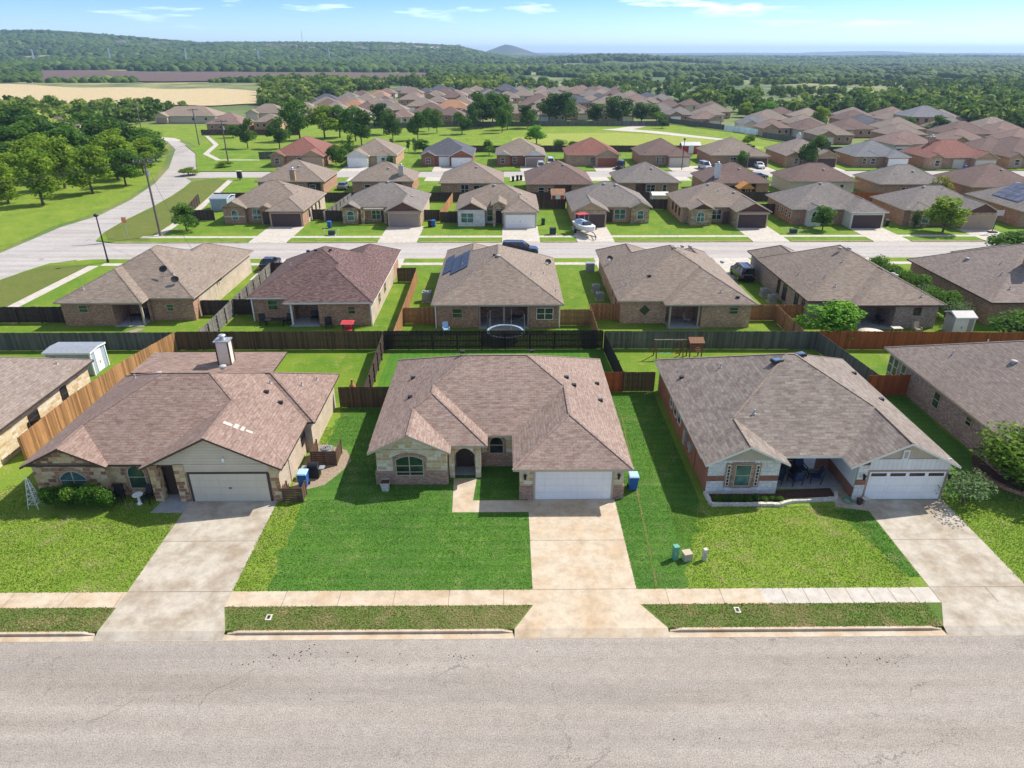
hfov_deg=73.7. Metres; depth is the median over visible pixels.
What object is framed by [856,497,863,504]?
flower pot
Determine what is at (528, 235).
driveway
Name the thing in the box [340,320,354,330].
patio swing
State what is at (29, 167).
tree
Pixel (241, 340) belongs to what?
fence
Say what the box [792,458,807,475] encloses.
patio chair
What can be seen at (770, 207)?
fence
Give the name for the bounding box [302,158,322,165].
garage door
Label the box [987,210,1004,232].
basketball hoop
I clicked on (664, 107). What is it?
house
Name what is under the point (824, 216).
tree
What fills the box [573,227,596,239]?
boat trailer
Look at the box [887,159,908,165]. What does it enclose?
garage door
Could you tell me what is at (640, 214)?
window
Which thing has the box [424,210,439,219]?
fence
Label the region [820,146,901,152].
fence
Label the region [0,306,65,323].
fence
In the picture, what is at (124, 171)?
tree
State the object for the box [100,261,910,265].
sidewalk
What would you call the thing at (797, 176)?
brick house
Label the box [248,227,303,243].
driveway
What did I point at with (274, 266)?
fence
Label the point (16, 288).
corner lawn
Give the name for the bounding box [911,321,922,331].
patio chair
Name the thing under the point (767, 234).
driveway
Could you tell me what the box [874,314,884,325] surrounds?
patio chair
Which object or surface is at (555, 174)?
brick house
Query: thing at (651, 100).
house
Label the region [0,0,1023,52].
sky
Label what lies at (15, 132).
tree
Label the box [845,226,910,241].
driveway
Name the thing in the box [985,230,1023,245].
tree
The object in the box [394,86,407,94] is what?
house
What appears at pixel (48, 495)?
bush
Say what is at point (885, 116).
house
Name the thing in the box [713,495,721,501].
plant
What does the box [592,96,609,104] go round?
house
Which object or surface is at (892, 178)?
brick house
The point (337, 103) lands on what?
house
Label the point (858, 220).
garage door
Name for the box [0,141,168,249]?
grass field
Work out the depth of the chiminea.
57.77 m
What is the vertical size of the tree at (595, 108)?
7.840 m
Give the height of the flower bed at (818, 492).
0.001 m
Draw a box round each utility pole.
[131,103,140,126]
[132,160,161,235]
[190,109,199,144]
[215,120,228,160]
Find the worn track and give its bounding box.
[620,414,657,586]
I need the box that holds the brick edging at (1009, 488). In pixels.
[973,467,1023,496]
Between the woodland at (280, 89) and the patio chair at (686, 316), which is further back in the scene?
the woodland at (280, 89)
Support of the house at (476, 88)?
on the ground at (502, 49)
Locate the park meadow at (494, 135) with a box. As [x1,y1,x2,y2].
[124,123,835,151]
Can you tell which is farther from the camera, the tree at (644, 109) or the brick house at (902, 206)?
the tree at (644, 109)
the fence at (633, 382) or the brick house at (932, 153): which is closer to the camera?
the fence at (633, 382)
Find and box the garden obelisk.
[25,478,43,509]
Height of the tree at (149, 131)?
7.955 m
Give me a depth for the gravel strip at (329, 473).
47.07 m
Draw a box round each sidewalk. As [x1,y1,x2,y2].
[0,588,765,607]
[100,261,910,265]
[141,235,972,237]
[760,587,940,602]
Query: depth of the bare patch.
70.92 m
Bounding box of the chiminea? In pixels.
[349,379,355,386]
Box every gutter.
[0,630,1023,641]
[111,241,985,243]
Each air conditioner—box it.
[319,445,333,450]
[421,290,431,302]
[591,284,599,292]
[595,291,603,300]
[758,288,769,296]
[766,294,777,302]
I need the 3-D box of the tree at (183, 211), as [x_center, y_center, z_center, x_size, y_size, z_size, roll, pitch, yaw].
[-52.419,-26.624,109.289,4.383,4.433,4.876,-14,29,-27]
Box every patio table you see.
[130,313,141,321]
[264,318,285,326]
[512,315,523,322]
[789,468,801,473]
[889,326,903,331]
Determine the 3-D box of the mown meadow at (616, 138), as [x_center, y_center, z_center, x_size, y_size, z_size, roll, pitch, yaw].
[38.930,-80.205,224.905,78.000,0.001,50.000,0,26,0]
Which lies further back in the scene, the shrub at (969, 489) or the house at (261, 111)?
the house at (261, 111)
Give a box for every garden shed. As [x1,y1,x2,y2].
[41,342,109,375]
[208,194,234,210]
[550,189,564,202]
[649,192,667,198]
[679,142,700,153]
[942,310,977,331]
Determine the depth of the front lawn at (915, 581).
39.94 m
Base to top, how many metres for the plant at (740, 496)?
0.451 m
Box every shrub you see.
[178,167,199,174]
[214,160,233,166]
[386,155,392,161]
[553,139,568,145]
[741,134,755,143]
[934,467,997,503]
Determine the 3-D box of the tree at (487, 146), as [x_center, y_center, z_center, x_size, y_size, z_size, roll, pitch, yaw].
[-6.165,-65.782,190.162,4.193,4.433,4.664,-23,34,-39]
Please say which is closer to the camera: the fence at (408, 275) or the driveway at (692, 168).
the fence at (408, 275)
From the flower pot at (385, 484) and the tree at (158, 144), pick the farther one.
the tree at (158, 144)
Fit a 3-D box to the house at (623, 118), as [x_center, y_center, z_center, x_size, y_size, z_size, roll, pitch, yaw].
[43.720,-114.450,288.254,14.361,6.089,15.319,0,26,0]
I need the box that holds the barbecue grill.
[301,462,324,477]
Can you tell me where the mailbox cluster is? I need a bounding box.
[236,170,242,179]
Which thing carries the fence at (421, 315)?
on the lawn at (576, 281)
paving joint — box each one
[4,589,724,607]
[163,541,227,591]
[530,540,551,589]
[784,587,938,602]
[892,539,1023,586]
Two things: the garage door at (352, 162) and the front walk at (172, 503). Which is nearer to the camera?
the front walk at (172, 503)
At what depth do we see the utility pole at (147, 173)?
104.39 m
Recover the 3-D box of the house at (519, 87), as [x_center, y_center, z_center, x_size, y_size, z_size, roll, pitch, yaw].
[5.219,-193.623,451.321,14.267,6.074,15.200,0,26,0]
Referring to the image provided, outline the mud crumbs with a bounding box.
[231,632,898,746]
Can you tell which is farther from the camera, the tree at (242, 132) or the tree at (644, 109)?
the tree at (644, 109)
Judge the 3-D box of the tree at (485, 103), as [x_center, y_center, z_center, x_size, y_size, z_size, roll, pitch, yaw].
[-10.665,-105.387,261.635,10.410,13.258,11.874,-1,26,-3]
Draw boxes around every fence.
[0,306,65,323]
[0,332,178,350]
[17,332,177,459]
[27,417,42,427]
[176,331,382,349]
[187,194,199,209]
[189,210,214,220]
[199,263,271,331]
[199,300,228,315]
[201,130,298,134]
[214,192,464,201]
[232,299,254,314]
[258,151,274,158]
[270,262,282,271]
[311,209,324,219]
[323,193,351,222]
[325,210,342,220]
[335,121,669,129]
[338,387,388,406]
[364,333,385,405]
[383,330,603,349]
[392,268,417,336]
[397,268,415,281]
[402,307,435,323]
[423,145,500,151]
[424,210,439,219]
[439,193,452,215]
[440,212,457,222]
[531,192,771,201]
[537,199,565,208]
[538,145,754,151]
[560,309,590,325]
[590,304,597,344]
[591,303,618,319]
[603,331,624,376]
[604,372,622,390]
[605,331,817,348]
[622,372,655,390]
[646,199,667,208]
[668,118,724,129]
[724,125,757,134]
[750,304,803,320]
[760,204,774,213]
[762,132,830,146]
[773,305,803,348]
[815,332,878,380]
[818,331,1023,349]
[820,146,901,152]
[851,192,882,201]
[868,375,910,394]
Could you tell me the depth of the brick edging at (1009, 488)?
45.19 m
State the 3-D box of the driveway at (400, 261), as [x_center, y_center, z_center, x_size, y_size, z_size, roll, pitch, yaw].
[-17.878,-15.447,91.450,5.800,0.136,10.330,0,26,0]
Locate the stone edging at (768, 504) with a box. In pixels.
[703,491,837,506]
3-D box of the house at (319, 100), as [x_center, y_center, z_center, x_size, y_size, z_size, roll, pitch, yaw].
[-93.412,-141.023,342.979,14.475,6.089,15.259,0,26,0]
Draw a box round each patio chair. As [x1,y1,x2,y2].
[113,483,125,503]
[141,484,155,504]
[143,308,149,318]
[258,313,266,325]
[283,313,291,325]
[310,310,317,321]
[324,316,332,328]
[442,321,449,330]
[683,312,691,323]
[778,471,784,485]
[780,464,786,472]
[787,472,805,486]
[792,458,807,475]
[807,466,825,484]
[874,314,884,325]
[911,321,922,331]
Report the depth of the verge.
34.98 m
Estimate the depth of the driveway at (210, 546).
37.64 m
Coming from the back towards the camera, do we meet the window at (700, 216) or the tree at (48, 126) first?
the tree at (48, 126)
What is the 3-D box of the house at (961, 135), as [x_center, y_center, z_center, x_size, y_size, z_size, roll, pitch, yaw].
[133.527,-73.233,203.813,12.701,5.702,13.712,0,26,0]
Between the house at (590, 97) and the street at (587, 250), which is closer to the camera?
the street at (587, 250)
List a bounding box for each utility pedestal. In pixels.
[671,544,679,560]
[681,549,692,562]
[702,547,707,560]
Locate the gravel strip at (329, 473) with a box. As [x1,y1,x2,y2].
[292,444,350,488]
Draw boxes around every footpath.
[7,266,97,306]
[154,180,232,235]
[203,136,219,159]
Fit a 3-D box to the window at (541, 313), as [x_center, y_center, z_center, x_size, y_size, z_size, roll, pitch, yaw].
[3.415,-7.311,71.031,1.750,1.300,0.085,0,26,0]
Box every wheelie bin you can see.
[296,469,309,486]
[327,221,331,227]
[627,471,639,489]
[883,219,889,225]
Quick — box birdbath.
[132,491,142,504]
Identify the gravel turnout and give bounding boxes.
[157,137,179,140]
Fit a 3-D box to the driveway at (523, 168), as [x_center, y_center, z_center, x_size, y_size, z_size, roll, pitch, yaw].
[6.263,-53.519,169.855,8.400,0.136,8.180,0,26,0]
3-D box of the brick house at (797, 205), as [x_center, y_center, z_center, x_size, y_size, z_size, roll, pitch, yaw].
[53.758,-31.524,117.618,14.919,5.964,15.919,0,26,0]
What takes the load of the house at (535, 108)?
on the ground at (502, 49)
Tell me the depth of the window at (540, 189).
135.26 m
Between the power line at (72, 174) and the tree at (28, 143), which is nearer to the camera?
the power line at (72, 174)
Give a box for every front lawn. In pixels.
[0,403,347,592]
[0,456,26,490]
[267,392,700,590]
[656,397,1023,588]
[970,452,1023,524]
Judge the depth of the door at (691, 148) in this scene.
193.80 m
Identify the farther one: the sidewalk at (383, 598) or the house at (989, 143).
the house at (989, 143)
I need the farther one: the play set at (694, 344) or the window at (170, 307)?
the window at (170, 307)
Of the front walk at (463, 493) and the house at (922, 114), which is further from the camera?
the house at (922, 114)
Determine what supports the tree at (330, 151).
on the lawn at (244, 160)
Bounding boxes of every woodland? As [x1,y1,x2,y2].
[0,29,1023,66]
[0,57,1023,83]
[0,72,435,124]
[418,72,576,89]
[575,76,1023,127]
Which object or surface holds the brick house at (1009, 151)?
on the lawn at (244, 160)
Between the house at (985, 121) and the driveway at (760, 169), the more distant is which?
the house at (985, 121)
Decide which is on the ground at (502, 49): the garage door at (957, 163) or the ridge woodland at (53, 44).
the ridge woodland at (53, 44)
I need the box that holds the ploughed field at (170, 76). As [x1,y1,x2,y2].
[40,70,425,80]
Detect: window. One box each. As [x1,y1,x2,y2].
[27,408,40,423]
[56,468,90,487]
[59,385,68,400]
[77,305,88,312]
[124,467,150,489]
[166,304,174,310]
[231,210,238,219]
[252,209,260,218]
[267,300,278,309]
[300,431,305,446]
[347,211,354,220]
[347,306,355,313]
[371,210,380,218]
[392,453,425,476]
[425,158,430,163]
[452,308,462,317]
[461,185,468,191]
[461,213,473,222]
[473,185,484,189]
[487,210,492,220]
[487,438,505,452]
[500,158,504,163]
[536,308,552,319]
[538,187,543,191]
[590,157,594,162]
[614,209,625,218]
[637,210,643,218]
[640,306,649,314]
[646,185,654,190]
[670,397,672,408]
[673,404,677,417]
[677,412,681,426]
[696,212,704,221]
[712,209,721,219]
[729,307,738,313]
[730,157,736,161]
[730,462,754,487]
[776,279,780,293]
[781,284,787,300]
[793,293,798,304]
[810,211,818,222]
[886,354,894,373]
[891,358,899,374]
[899,364,907,374]
[913,308,921,314]
[921,213,928,222]
[931,390,941,409]
[934,160,940,165]
[964,415,973,427]
[1014,159,1019,164]
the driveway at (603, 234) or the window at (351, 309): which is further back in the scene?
the driveway at (603, 234)
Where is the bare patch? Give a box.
[127,328,142,332]
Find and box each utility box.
[324,229,339,235]
[549,227,556,234]
[585,262,594,271]
[785,227,801,233]
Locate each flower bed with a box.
[709,488,833,501]
[972,455,1023,490]
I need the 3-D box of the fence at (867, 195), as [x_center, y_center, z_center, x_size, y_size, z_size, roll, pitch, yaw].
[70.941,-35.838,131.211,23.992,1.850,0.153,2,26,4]
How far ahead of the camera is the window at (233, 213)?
114.54 m
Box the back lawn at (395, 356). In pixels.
[374,349,614,401]
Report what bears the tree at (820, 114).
on the ground at (502, 49)
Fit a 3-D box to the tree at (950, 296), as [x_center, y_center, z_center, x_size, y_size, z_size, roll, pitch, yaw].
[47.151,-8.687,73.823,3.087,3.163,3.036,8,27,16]
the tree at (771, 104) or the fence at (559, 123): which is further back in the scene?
the tree at (771, 104)
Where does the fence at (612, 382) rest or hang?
on the back lawn at (395, 356)
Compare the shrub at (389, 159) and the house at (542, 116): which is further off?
the house at (542, 116)
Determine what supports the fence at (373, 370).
on the lawn at (576, 281)
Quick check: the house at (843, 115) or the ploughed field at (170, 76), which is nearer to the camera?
the house at (843, 115)
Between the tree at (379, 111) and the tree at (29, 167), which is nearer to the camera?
the tree at (29, 167)
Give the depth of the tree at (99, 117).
198.60 m
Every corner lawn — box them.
[0,265,88,306]
[104,178,232,240]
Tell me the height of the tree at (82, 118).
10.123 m
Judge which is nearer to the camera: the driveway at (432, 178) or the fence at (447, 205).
the fence at (447, 205)
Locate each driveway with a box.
[93,500,277,640]
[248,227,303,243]
[339,166,367,171]
[377,226,423,242]
[394,259,403,279]
[424,177,440,180]
[432,166,454,171]
[502,227,539,242]
[510,177,524,180]
[515,498,669,637]
[520,166,534,171]
[572,226,614,242]
[590,177,609,180]
[593,166,616,171]
[594,258,598,268]
[666,166,702,170]
[675,177,691,180]
[712,258,756,278]
[737,226,789,241]
[747,167,775,170]
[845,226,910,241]
[864,499,1023,634]
[947,225,1003,241]
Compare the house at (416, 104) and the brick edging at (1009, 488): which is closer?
the brick edging at (1009, 488)
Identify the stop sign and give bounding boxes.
[121,217,127,235]
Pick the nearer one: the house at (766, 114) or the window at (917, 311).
the window at (917, 311)
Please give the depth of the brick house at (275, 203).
115.04 m
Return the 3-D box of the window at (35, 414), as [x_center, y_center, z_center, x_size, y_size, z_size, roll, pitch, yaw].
[-35.599,2.473,50.882,0.085,0.900,1.100,0,26,0]
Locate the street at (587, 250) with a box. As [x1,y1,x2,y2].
[80,242,994,258]
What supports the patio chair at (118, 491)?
on the front lawn at (95, 510)
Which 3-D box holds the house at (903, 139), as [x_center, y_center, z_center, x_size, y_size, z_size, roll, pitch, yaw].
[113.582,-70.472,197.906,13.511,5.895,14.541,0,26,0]
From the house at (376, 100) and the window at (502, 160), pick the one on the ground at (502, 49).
the house at (376, 100)
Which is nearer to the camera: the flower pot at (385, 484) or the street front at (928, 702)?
the street front at (928, 702)
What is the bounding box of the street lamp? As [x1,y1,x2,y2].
[93,214,108,262]
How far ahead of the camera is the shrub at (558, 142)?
202.36 m
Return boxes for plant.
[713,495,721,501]
[720,494,728,500]
[730,495,738,501]
[737,494,743,500]
[744,495,752,501]
[752,493,759,500]
[760,495,768,501]
[767,494,776,500]
[775,495,783,501]
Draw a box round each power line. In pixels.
[1,160,137,183]
[2,160,144,184]
[2,160,149,185]
[2,161,127,182]
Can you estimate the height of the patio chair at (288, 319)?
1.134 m
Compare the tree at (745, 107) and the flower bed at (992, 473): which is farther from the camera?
the tree at (745, 107)
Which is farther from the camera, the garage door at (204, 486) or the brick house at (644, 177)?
the brick house at (644, 177)
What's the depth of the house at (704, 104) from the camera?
320.84 m
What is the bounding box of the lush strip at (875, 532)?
[833,509,919,576]
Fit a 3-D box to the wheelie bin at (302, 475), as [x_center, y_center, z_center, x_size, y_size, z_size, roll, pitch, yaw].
[-13.832,6.266,45.257,0.660,1.190,0.788,0,26,0]
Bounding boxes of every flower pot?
[380,478,389,491]
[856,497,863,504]
[862,496,868,503]
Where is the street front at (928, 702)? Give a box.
[0,635,1023,767]
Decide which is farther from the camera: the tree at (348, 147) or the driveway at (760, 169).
the tree at (348, 147)
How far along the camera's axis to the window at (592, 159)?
173.42 m
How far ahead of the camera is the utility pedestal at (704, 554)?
38.61 m
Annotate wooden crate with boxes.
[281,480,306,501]
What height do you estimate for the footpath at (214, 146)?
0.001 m
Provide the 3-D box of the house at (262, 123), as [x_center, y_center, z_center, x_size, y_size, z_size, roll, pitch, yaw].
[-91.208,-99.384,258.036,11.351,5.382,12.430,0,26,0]
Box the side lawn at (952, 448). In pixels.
[884,396,1023,500]
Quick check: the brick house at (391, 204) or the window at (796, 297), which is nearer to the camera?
the window at (796, 297)
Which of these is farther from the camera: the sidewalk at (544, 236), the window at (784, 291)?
the sidewalk at (544, 236)
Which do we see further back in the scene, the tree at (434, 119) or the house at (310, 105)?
the house at (310, 105)
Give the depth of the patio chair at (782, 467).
46.49 m
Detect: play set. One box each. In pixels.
[653,337,704,358]
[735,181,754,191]
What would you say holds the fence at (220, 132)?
on the park meadow at (494, 135)
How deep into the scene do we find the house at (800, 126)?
232.53 m
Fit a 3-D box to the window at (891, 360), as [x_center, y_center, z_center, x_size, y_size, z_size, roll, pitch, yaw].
[33.133,-1.763,59.720,0.085,1.600,0.700,0,26,0]
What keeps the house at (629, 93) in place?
on the ground at (502, 49)
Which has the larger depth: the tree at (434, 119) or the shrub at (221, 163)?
the tree at (434, 119)
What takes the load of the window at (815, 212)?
in the brick house at (797, 205)
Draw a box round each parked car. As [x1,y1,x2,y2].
[258,257,281,270]
[337,182,349,189]
[502,240,537,252]
[536,160,543,166]
[546,156,553,163]
[615,159,624,168]
[698,160,711,168]
[730,262,755,280]
[753,161,764,168]
[754,172,768,178]
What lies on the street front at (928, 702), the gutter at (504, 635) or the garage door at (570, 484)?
the gutter at (504, 635)
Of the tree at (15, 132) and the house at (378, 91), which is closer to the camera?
the tree at (15, 132)
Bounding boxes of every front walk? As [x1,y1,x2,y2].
[150,494,189,512]
[452,478,528,511]
[831,488,868,510]
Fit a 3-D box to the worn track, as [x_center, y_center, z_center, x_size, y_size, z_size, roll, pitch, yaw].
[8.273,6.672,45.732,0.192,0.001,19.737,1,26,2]
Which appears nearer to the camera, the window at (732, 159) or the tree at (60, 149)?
the tree at (60, 149)
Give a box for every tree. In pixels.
[0,103,35,128]
[0,104,8,114]
[0,120,39,153]
[0,141,15,152]
[0,152,25,186]
[0,158,18,203]
[5,134,49,168]
[7,112,50,137]
[12,147,59,204]
[21,132,57,179]
[31,135,77,188]
[35,122,95,144]
[43,124,88,164]
[52,117,82,133]
[63,144,114,193]
[71,110,101,131]
[80,116,135,133]
[80,117,141,143]
[82,118,118,144]
[88,128,126,148]
[91,134,137,179]
[104,148,142,185]
[123,128,163,140]
[127,133,166,165]
[130,137,156,173]
[170,202,199,230]
[224,124,237,137]
[233,117,257,147]
[264,116,291,147]
[277,98,312,138]
[305,104,339,137]
[324,104,345,136]
[326,144,340,164]
[334,148,346,165]
[338,105,361,140]
[338,140,348,159]
[344,134,354,152]
[346,109,373,144]
[370,103,391,133]
[382,113,402,138]
[406,111,425,139]
[412,138,418,151]
[415,139,429,149]
[421,106,431,129]
[428,108,443,127]
[452,111,472,133]
[466,101,485,128]
[470,90,496,126]
[482,139,495,155]
[484,91,505,121]
[490,93,511,113]
[495,106,509,127]
[501,103,514,129]
[517,105,537,127]
[524,125,546,143]
[536,93,560,120]
[553,92,580,120]
[584,103,603,120]
[601,96,635,120]
[631,101,652,122]
[649,104,668,120]
[657,117,668,125]
[736,150,749,163]
[737,102,753,115]
[755,101,776,110]
[794,299,867,340]
[798,134,828,162]
[811,106,830,121]
[811,205,836,229]
[903,116,915,123]
[912,210,920,227]
[922,195,971,231]
[924,115,950,128]
[931,175,955,190]
[969,420,1023,485]
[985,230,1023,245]
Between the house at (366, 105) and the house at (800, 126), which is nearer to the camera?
the house at (800, 126)
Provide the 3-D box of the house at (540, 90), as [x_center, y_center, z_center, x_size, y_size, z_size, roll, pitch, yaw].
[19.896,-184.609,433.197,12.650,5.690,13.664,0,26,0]
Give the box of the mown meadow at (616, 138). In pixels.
[512,132,764,148]
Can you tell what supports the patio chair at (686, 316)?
on the lawn at (576, 281)
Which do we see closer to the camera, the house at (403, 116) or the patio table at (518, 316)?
the patio table at (518, 316)
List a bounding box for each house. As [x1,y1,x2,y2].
[0,356,93,467]
[19,334,339,501]
[52,116,81,128]
[53,242,253,326]
[153,106,225,122]
[205,112,254,129]
[219,180,326,226]
[244,103,285,119]
[245,243,400,326]
[253,113,286,129]
[254,159,338,191]
[268,136,338,166]
[295,102,317,115]
[310,93,339,102]
[311,97,341,104]
[316,98,342,105]
[329,102,348,108]
[337,96,349,101]
[338,181,430,226]
[339,92,358,97]
[342,97,365,103]
[344,99,363,105]
[345,105,372,116]
[346,137,405,166]
[349,161,420,191]
[354,90,370,95]
[357,93,375,100]
[358,101,375,110]
[367,349,634,499]
[368,97,383,103]
[370,90,390,95]
[373,92,392,97]
[377,99,401,105]
[381,88,397,97]
[381,96,396,101]
[384,103,409,112]
[393,109,413,122]
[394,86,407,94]
[397,92,424,104]
[399,87,424,97]
[406,98,438,111]
[412,103,444,114]
[419,137,475,166]
[421,87,432,95]
[425,90,445,98]
[429,95,447,103]
[430,243,564,328]
[431,84,447,90]
[437,106,465,121]
[438,88,451,93]
[438,161,503,192]
[439,99,468,109]
[443,91,465,98]
[454,89,468,97]
[455,183,539,227]
[458,97,474,104]
[460,88,477,97]
[460,106,487,118]
[469,85,482,90]
[493,86,509,92]
[495,138,546,166]
[496,83,514,89]
[501,91,519,102]
[510,105,524,119]
[513,89,533,100]
[514,86,530,91]
[517,99,536,107]
[524,160,593,195]
[526,93,546,100]
[530,104,538,115]
[533,85,548,91]
[533,88,550,94]
[537,111,566,121]
[547,86,563,92]
[557,85,568,91]
[557,102,586,109]
[562,137,620,166]
[564,181,652,226]
[566,87,582,96]
[567,106,588,119]
[570,95,591,107]
[577,85,587,89]
[579,89,597,96]
[583,94,598,103]
[584,86,598,90]
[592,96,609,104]
[594,93,604,97]
[595,87,610,91]
[595,243,757,328]
[596,89,606,93]
[597,108,633,120]
[603,89,621,95]
[609,162,681,191]
[611,92,628,97]
[623,90,636,96]
[626,94,645,101]
[627,99,652,108]
[631,138,692,166]
[640,92,654,97]
[644,97,659,103]
[647,103,673,118]
[652,93,676,101]
[654,351,961,498]
[655,99,684,107]
[663,106,694,120]
[665,181,771,227]
[679,99,699,110]
[688,111,722,123]
[690,161,772,191]
[691,106,725,121]
[695,101,725,108]
[696,137,770,166]
[707,103,731,117]
[733,115,764,127]
[743,109,787,120]
[747,245,946,328]
[751,119,791,135]
[764,133,839,166]
[765,182,889,227]
[770,163,858,191]
[771,107,792,115]
[780,114,824,124]
[785,108,829,123]
[787,118,823,137]
[802,123,854,144]
[828,117,875,137]
[829,110,862,122]
[830,107,872,116]
[834,140,911,166]
[852,114,879,123]
[853,164,942,192]
[868,117,925,131]
[869,106,901,115]
[869,130,927,148]
[870,185,997,228]
[871,109,900,120]
[871,123,927,137]
[884,340,1023,474]
[893,105,953,124]
[899,135,1000,168]
[907,243,1023,324]
[919,117,959,132]
[925,121,989,138]
[926,128,982,142]
[934,163,1023,196]
[939,109,966,120]
[964,136,998,151]
[964,182,1023,226]
[969,117,1004,126]
[981,121,1023,134]
[984,128,1023,138]
[991,136,1023,167]
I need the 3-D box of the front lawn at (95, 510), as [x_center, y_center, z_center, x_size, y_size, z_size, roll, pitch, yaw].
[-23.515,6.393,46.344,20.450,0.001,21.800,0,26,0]
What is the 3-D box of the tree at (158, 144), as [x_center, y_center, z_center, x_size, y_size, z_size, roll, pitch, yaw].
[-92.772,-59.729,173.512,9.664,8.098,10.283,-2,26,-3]
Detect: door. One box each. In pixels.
[93,347,104,371]
[156,118,166,122]
[186,472,272,500]
[247,115,256,119]
[262,212,269,223]
[270,213,302,226]
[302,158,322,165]
[347,158,367,166]
[388,213,419,226]
[439,157,449,165]
[451,158,471,166]
[456,448,473,465]
[496,211,501,222]
[505,214,535,227]
[525,158,544,166]
[533,471,613,498]
[541,117,548,120]
[574,213,605,226]
[578,115,587,119]
[597,157,617,166]
[606,210,612,221]
[623,117,632,120]
[669,157,689,166]
[688,146,693,153]
[722,212,728,223]
[736,214,767,227]
[747,158,767,166]
[765,130,776,133]
[803,458,815,467]
[817,158,836,166]
[827,137,833,143]
[850,214,883,227]
[861,470,948,498]
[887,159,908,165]
[951,159,964,168]
[954,319,969,331]
[961,215,996,228]
[974,160,996,165]
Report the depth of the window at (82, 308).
71.33 m
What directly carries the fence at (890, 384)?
on the lawn at (576, 281)
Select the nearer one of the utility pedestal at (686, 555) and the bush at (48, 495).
the utility pedestal at (686, 555)
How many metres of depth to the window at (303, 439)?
48.36 m
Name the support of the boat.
on the boat trailer
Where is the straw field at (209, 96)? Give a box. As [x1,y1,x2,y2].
[0,84,256,105]
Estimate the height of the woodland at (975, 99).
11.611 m
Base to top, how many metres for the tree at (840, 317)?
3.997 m
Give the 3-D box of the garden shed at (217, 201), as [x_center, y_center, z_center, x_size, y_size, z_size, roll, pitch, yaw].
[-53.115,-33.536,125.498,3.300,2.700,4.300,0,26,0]
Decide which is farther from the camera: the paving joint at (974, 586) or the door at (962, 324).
the door at (962, 324)
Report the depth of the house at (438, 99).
357.78 m
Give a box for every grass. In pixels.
[852,510,918,576]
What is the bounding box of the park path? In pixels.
[603,126,721,139]
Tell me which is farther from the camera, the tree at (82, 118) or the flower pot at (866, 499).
the tree at (82, 118)
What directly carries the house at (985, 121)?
on the ground at (502, 49)
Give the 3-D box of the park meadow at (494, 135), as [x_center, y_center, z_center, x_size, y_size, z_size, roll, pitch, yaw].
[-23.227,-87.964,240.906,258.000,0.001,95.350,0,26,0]
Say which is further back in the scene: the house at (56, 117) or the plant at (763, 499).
the house at (56, 117)
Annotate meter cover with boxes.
[265,614,272,620]
[733,607,740,612]
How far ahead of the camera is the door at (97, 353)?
61.59 m
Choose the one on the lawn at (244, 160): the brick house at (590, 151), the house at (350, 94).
the brick house at (590, 151)
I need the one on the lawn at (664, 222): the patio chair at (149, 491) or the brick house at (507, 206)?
the brick house at (507, 206)
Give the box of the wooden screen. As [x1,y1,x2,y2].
[309,439,342,465]
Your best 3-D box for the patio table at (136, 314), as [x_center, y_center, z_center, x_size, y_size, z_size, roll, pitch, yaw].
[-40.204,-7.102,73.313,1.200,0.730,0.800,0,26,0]
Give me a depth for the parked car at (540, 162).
167.19 m
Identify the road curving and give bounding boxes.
[0,141,196,279]
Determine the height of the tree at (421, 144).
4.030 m
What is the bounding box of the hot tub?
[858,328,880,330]
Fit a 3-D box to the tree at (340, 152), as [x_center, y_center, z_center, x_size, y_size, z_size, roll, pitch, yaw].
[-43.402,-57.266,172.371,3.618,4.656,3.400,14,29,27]
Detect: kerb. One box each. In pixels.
[0,626,941,635]
[114,240,984,242]
[408,257,874,258]
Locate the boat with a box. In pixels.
[572,212,594,231]
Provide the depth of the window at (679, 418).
50.80 m
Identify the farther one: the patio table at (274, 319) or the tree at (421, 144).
the tree at (421, 144)
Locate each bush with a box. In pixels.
[36,486,59,508]
[55,482,78,507]
[72,481,98,507]
[87,485,115,507]
[869,254,889,267]
[880,262,905,272]
[893,269,916,281]
[907,274,934,289]
[914,283,934,291]
[922,286,945,298]
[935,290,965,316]
[940,300,976,315]
[984,308,1023,331]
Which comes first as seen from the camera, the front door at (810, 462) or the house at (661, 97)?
the front door at (810, 462)
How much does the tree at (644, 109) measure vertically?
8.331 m
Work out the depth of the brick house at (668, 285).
72.74 m
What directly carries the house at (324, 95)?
on the ground at (502, 49)
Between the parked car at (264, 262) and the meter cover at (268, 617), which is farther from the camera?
the parked car at (264, 262)
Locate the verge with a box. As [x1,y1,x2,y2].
[0,602,942,631]
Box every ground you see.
[0,33,1023,641]
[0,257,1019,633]
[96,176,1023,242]
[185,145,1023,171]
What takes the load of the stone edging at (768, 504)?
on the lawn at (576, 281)
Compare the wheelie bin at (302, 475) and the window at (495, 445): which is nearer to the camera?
the wheelie bin at (302, 475)
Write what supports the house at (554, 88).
on the ground at (502, 49)
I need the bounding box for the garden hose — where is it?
[842,496,852,503]
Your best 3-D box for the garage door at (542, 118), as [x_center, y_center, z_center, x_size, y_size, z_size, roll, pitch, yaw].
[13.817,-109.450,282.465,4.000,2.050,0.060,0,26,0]

